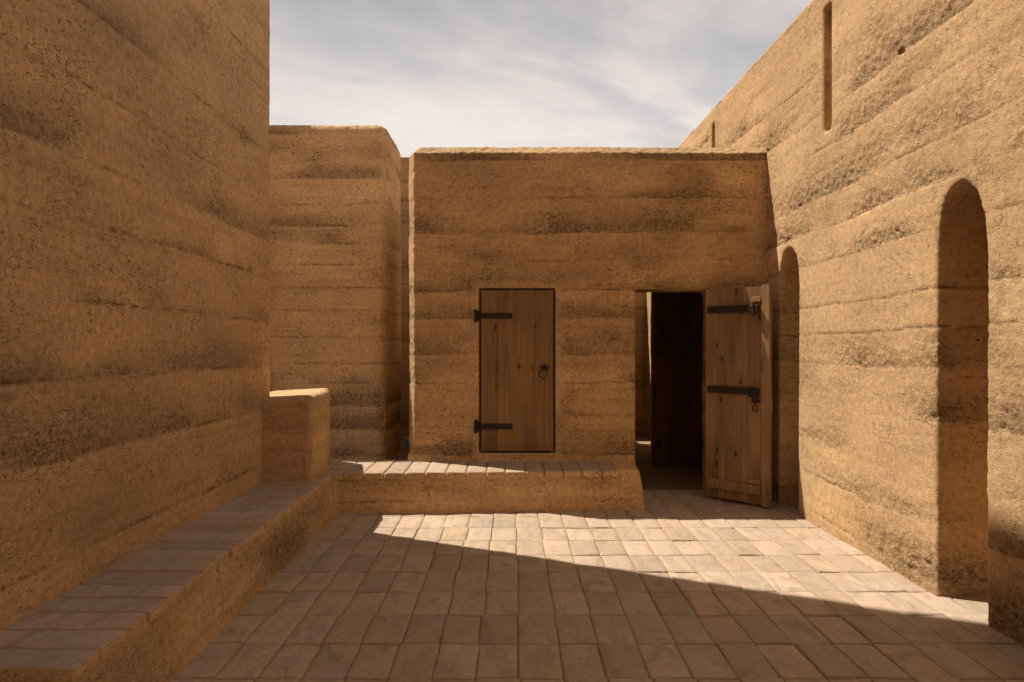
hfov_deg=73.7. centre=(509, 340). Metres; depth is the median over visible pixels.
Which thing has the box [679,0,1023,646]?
rammed earth wall
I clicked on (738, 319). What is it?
door
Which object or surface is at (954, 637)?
paving
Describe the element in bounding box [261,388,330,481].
wall
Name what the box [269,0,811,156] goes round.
sky
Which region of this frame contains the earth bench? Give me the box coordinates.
[0,459,644,681]
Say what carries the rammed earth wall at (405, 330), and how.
on the earth floor
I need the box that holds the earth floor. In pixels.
[391,436,702,489]
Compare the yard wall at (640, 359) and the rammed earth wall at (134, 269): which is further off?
the yard wall at (640, 359)
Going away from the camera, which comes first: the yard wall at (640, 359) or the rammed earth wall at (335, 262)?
the rammed earth wall at (335, 262)
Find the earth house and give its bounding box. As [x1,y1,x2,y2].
[407,146,771,507]
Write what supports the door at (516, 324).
in the earth house
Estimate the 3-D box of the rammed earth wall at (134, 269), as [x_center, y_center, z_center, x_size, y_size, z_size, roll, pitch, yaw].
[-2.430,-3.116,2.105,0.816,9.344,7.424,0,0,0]
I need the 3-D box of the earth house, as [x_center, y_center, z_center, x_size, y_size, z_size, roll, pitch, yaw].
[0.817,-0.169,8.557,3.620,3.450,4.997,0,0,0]
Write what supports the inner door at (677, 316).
in the earth house
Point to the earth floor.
(671, 476)
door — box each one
[474,288,554,452]
[653,292,702,463]
[706,284,771,507]
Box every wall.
[0,0,269,629]
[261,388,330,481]
[269,125,400,460]
[400,157,409,435]
[634,292,646,435]
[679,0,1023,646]
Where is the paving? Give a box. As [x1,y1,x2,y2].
[170,489,1023,681]
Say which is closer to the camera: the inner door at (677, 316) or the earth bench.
the earth bench

